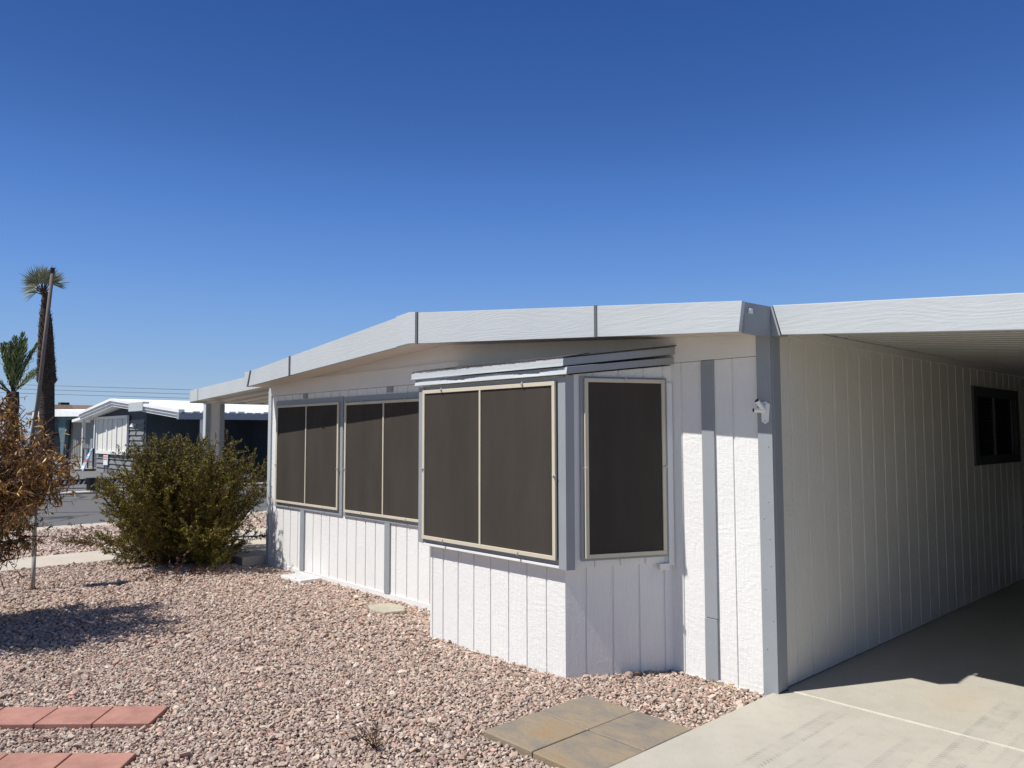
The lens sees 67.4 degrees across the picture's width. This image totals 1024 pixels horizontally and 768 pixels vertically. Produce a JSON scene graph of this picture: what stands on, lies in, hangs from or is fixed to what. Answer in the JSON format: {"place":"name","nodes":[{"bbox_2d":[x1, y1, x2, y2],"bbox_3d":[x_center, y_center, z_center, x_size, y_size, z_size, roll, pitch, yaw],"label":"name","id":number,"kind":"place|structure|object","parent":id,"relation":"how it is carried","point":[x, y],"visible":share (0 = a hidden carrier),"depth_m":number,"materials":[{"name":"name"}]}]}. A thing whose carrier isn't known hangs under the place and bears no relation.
{"place":"outdoors","nodes":[
{"label":"outdoors","id":0,"kind":"place"},
{"bbox_2d":[27,402,93,414],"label":"brown roofed house","id":1,"kind":"structure","parent":0,"point":[63,405],"depth_m":67.63,"materials":[{"name":"metal"}]},
{"bbox_2d":[32,409,89,459],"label":"teal house","id":2,"kind":"structure","parent":0,"point":[64,418],"depth_m":47.11,"materials":[{"name":"metal"}]},
{"bbox_2d":[0,550,134,571],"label":"path","id":3,"kind":"structure","parent":0,"point":[70,558],"depth_m":9.50,"materials":[{"name":"concrete"}]},
{"bbox_2d":[80,448,92,470],"bbox_3d":[-18.173,3.216,32.794,0.330,0.950,0.750,3,-5,-43],"label":"striped banner","id":4,"kind":"object","parent":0,"point":[84,464],"visible":0.97,"depth_m":32.66,"materials":[{"name":"multicoloured"}]},
{"bbox_2d":[7,388,177,393],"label":"power line","id":5,"kind":"object","parent":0,"point":[106,391],"visible":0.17,"depth_m":89.97,"materials":[{"name":"grey metal"}]},
{"bbox_2d":[0,392,189,398],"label":"power line","id":6,"kind":"object","parent":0,"point":[91,395],"visible":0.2,"depth_m":89.94,"materials":[{"name":"grey metal"}]},
{"bbox_2d":[8,384,186,389],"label":"power line","id":7,"kind":"object","parent":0,"point":[119,387],"visible":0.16,"depth_m":90.01,"materials":[{"name":"grey metal"}]},
{"bbox_2d":[0,485,266,528],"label":"road","id":8,"kind":"structure","parent":0,"point":[83,509],"depth_m":16.06,"materials":[{"name":"grey asphalt"}]},
{"bbox_2d":[29,267,54,454],"bbox_3d":[-9.562,0.132,15.513,0.783,4.949,0.096,-2,-4,29],"label":"street pole","id":9,"kind":"object","parent":8,"relation":"on","point":[42,361],"visible":0.75,"depth_m":15.48,"materials":[{"name":"brown wood"}]},
{"bbox_2d":[0,440,266,491],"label":"gravel lot","id":10,"kind":"structure","parent":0,"point":[85,475],"depth_m":28.29,"materials":[{"name":"beige gravel"}]},
{"bbox_2d":[0,331,37,473],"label":"date palm","id":11,"kind":"object","parent":10,"relation":"on","point":[14,362],"visible":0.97,"depth_m":25.88,"materials":[{"name":"green plant"}]},
{"bbox_2d":[20,264,70,480],"bbox_3d":[-13.472,-0.233,21.968,1.415,6.526,0.626,0,-4,-1],"label":"fan palm","id":12,"kind":"object","parent":10,"relation":"on","point":[49,380],"visible":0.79,"depth_m":21.91,"materials":[{"name":"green plant"}]},
{"bbox_2d":[55,462,96,470],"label":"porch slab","id":13,"kind":"structure","parent":10,"relation":"on","point":[89,468],"depth_m":33.36,"materials":[{"name":"grey concrete"}]},
{"bbox_2d":[103,454,107,472],"bbox_3d":[-16.425,3.185,31.051,0.046,0.820,0.580,3,-5,-43],"label":"yard sign","id":14,"kind":"object","parent":10,"relation":"on","point":[105,459],"visible":0.99,"depth_m":31.04,"materials":[{"name":"white plastic"}]},
{"bbox_2d":[72,398,267,476],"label":"grey house","id":15,"kind":"structure","parent":10,"relation":"on","point":[115,422],"depth_m":29.58,"materials":[{"name":"white metal"}]},
{"bbox_2d":[95,415,128,454],"bbox_3d":[-15.954,2.038,30.602,0.079,1.510,4.110,3,-5,-43],"label":"window","id":16,"kind":"structure","parent":15,"relation":"in","point":[112,431],"depth_m":30.54,"materials":[{"name":"white metal"}]},
{"bbox_2d":[52,473,251,484],"bbox_3d":[-11.136,2.832,21.834,7.929,0.312,0.132,3,-5,-43],"label":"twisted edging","id":17,"kind":"object","parent":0,"point":[83,481],"visible":0.07,"depth_m":21.20,"materials":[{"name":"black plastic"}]},
{"bbox_2d":[0,512,854,767],"bbox_3d":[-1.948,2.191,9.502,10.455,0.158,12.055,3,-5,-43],"label":"gravel","id":18,"kind":"structure","parent":0,"point":[110,590],"depth_m":4.93,"materials":[{"name":"beige gravel"}]},
{"bbox_2d":[0,753,7,759],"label":"brick paver","id":19,"kind":"object","parent":18,"relation":"on","point":[2,755],"visible":0.46,"depth_m":3.69,"materials":[{"name":"red brick"}]},
{"bbox_2d":[0,707,58,730],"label":"brick paver","id":20,"kind":"object","parent":18,"relation":"on","point":[14,718],"visible":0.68,"depth_m":4.20,"materials":[{"name":"red brick"}]},
{"bbox_2d":[23,461,45,589],"bbox_3d":[-4.871,1.418,7.813,0.220,1.381,0.224,3,-5,-43],"label":"pipe post","id":21,"kind":"object","parent":18,"relation":"on","point":[33,573],"visible":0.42,"depth_m":7.75,"materials":[{"name":"grey metal"}]},
{"bbox_2d":[0,753,71,767],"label":"brick paver","id":22,"kind":"object","parent":18,"relation":"on","point":[33,760],"visible":0.77,"depth_m":3.63,"materials":[{"name":"red brick"}]},
{"bbox_2d":[0,392,84,588],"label":"dead tree","id":23,"kind":"object","parent":18,"relation":"on","point":[18,478],"visible":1,"depth_m":6.12,"materials":[{"name":"brown plant"}]},
{"bbox_2d":[35,706,112,730],"bbox_3d":[-2.397,1.843,4.214,0.314,0.056,0.263,0,-4,0],"label":"brick paver","id":24,"kind":"object","parent":18,"relation":"on","point":[68,718],"visible":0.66,"depth_m":4.17,"materials":[{"name":"red brick"}]},
{"bbox_2d":[46,521,137,549],"bbox_3d":[-5.796,2.279,10.844,1.327,0.695,1.352,-1,-4,17],"label":"dry ground plant","id":25,"kind":"object","parent":18,"relation":"on","point":[84,542],"visible":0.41,"depth_m":10.68,"materials":[{"name":"brown plant"}]},
{"bbox_2d":[57,753,135,767],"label":"brick paver","id":26,"kind":"object","parent":18,"relation":"on","point":[98,760],"visible":0.81,"depth_m":3.63,"materials":[{"name":"red brick"}]},
{"bbox_2d":[93,706,167,730],"bbox_3d":[-2.089,1.842,4.216,0.314,0.056,0.263,0,-4,0],"label":"brick paver","id":27,"kind":"object","parent":18,"relation":"on","point":[138,717],"visible":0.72,"depth_m":4.18,"materials":[{"name":"red brick"}]},
{"bbox_2d":[118,546,231,584],"bbox_3d":[-3.734,2.084,8.447,1.177,0.635,1.259,-2,-4,21],"label":"dry ground plant","id":28,"kind":"object","parent":18,"relation":"on","point":[193,568],"visible":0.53,"depth_m":8.42,"materials":[{"name":"brown plant"}]},
{"bbox_2d":[87,427,266,570],"bbox_3d":[-3.971,1.455,9.402,2.216,1.871,2.296,3,-5,-43],"label":"desert shrub","id":29,"kind":"object","parent":18,"relation":"on","point":[192,503],"visible":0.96,"depth_m":8.98,"materials":[{"name":"green plant"}]},
{"bbox_2d":[215,528,265,566],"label":"patio slab","id":30,"kind":"structure","parent":18,"relation":"on","point":[256,554],"depth_m":9.73,"materials":[{"name":"concrete"}]},
{"bbox_2d":[190,378,269,481],"bbox_3d":[-2.707,1.115,11.569,3.318,2.268,2.614,3,-5,-43],"label":"patio cover","id":31,"kind":"object","parent":30,"relation":"on","point":[214,399],"visible":0.31,"depth_m":11.13,"materials":[{"name":"white metal"}]},
{"bbox_2d":[281,572,321,583],"bbox_3d":[-2.323,2.134,8.454,0.250,0.031,0.460,3,-5,-43],"label":"splash block","id":32,"kind":"object","parent":18,"relation":"on","point":[300,577],"visible":0.98,"depth_m":8.41,"materials":[{"name":"white concrete"}]},
{"bbox_2d":[353,708,383,747],"bbox_3d":[-0.707,1.718,3.793,0.162,0.168,0.192,1,-4,-18],"label":"dead weed","id":33,"kind":"object","parent":18,"relation":"on","point":[372,745],"visible":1,"depth_m":3.80,"materials":[{"name":"brown plant"}]},
{"bbox_2d":[2,565,765,761],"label":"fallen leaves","id":34,"kind":"object","parent":18,"relation":"on","point":[329,636],"visible":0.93,"depth_m":5.31,"materials":[{"name":"brown plant"}]},
{"bbox_2d":[368,603,404,614],"bbox_3d":[-1.127,2.042,6.921,0.297,0.062,0.413,3,-5,-43],"label":"flat stone","id":35,"kind":"object","parent":18,"relation":"on","point":[385,608],"visible":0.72,"depth_m":6.87,"materials":[{"name":"beige stone"}]},
{"bbox_2d":[483,712,585,757],"bbox_3d":[0.119,1.815,3.974,0.398,0.049,0.362,3,-5,-43],"label":"slate paver","id":36,"kind":"object","parent":18,"relation":"on","point":[530,734],"visible":0.68,"depth_m":3.94,"materials":[{"name":"beige stone"}]},
{"bbox_2d":[539,695,634,730],"bbox_3d":[0.416,1.833,4.247,0.398,0.049,0.362,3,-5,-43],"label":"slate paver","id":37,"kind":"object","parent":18,"relation":"on","point":[586,712],"visible":0.62,"depth_m":4.23,"materials":[{"name":"brown stone"}]},
{"bbox_2d":[533,731,642,767],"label":"slate paver","id":38,"kind":"object","parent":18,"relation":"on","point":[587,749],"visible":0.82,"depth_m":3.69,"materials":[{"name":"beige stone"}]},
{"bbox_2d":[589,711,690,751],"bbox_3d":[0.665,1.814,3.978,0.398,0.051,0.362,3,-5,-43],"label":"slate paver","id":39,"kind":"object","parent":18,"relation":"on","point":[643,732],"visible":0.62,"depth_m":3.96,"materials":[{"name":"grey stone"}]},
{"bbox_2d":[0,0,1023,432],"label":"sky","id":40,"kind":"structure","parent":0,"point":[222,190],"materials":[{"name":"blue"}]},
{"bbox_2d":[3,435,1022,655],"bbox_3d":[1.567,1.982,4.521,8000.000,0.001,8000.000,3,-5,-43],"label":"ground","id":41,"kind":"structure","parent":0,"point":[28,436],"depth_m":7.11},
{"bbox_2d":[11,511,266,531],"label":"kerb","id":42,"kind":"structure","parent":41,"relation":"on","point":[73,526],"depth_m":13.12,"materials":[{"name":"concrete"}]},
{"bbox_2d":[46,482,266,495],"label":"kerb","id":43,"kind":"structure","parent":41,"relation":"on","point":[77,492],"depth_m":20.57,"materials":[{"name":"concrete"}]},
{"bbox_2d":[86,477,97,490],"bbox_3d":[-11.554,2.750,21.112,0.300,0.345,0.300,3,-5,-43],"label":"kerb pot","id":44,"kind":"object","parent":43,"relation":"on","point":[89,483],"visible":0.7,"depth_m":20.99,"materials":[{"name":"black plastic"}]},
{"bbox_2d":[245,301,1023,695],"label":"mobile home","id":45,"kind":"object","parent":41,"relation":"on","point":[581,491],"visible":0.97,"depth_m":5.29,"materials":[{"name":"white paint"}]},
{"bbox_2d":[752,399,769,423],"bbox_3d":[1.502,0.165,4.631,0.092,0.150,0.052,1,-4,-13],"label":"flag bracket","id":46,"kind":"object","parent":45,"relation":"attached to","point":[763,409],"visible":1,"depth_m":4.62,"materials":[{"name":"white metal"}]},
{"bbox_2d":[971,386,1020,465],"bbox_3d":[4.817,0.417,7.620,1.440,0.740,0.024,3,-5,-43],"label":"side window","id":47,"kind":"structure","parent":45,"relation":"in","point":[995,431],"depth_m":7.55,"materials":[{"name":"black glass"}]},
{"bbox_2d":[609,690,1023,767],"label":"driveway","id":48,"kind":"structure","parent":0,"point":[785,729],"depth_m":3.78,"materials":[{"name":"concrete"}]},
{"bbox_2d":[789,690,1023,751],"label":"expansion joint","id":49,"kind":"object","parent":48,"relation":"on","point":[990,742],"visible":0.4,"depth_m":4.06,"materials":[{"name":"grey concrete"}]},
{"bbox_2d":[786,579,1023,749],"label":"carport floor","id":50,"kind":"structure","parent":0,"point":[960,670],"depth_m":4.84,"materials":[{"name":"concrete"}]},
{"bbox_2d":[771,293,1023,371],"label":"carport","id":51,"kind":"object","parent":50,"relation":"on","point":[985,329],"visible":1,"depth_m":4.31,"materials":[{"name":"grey paint"}]}
]}

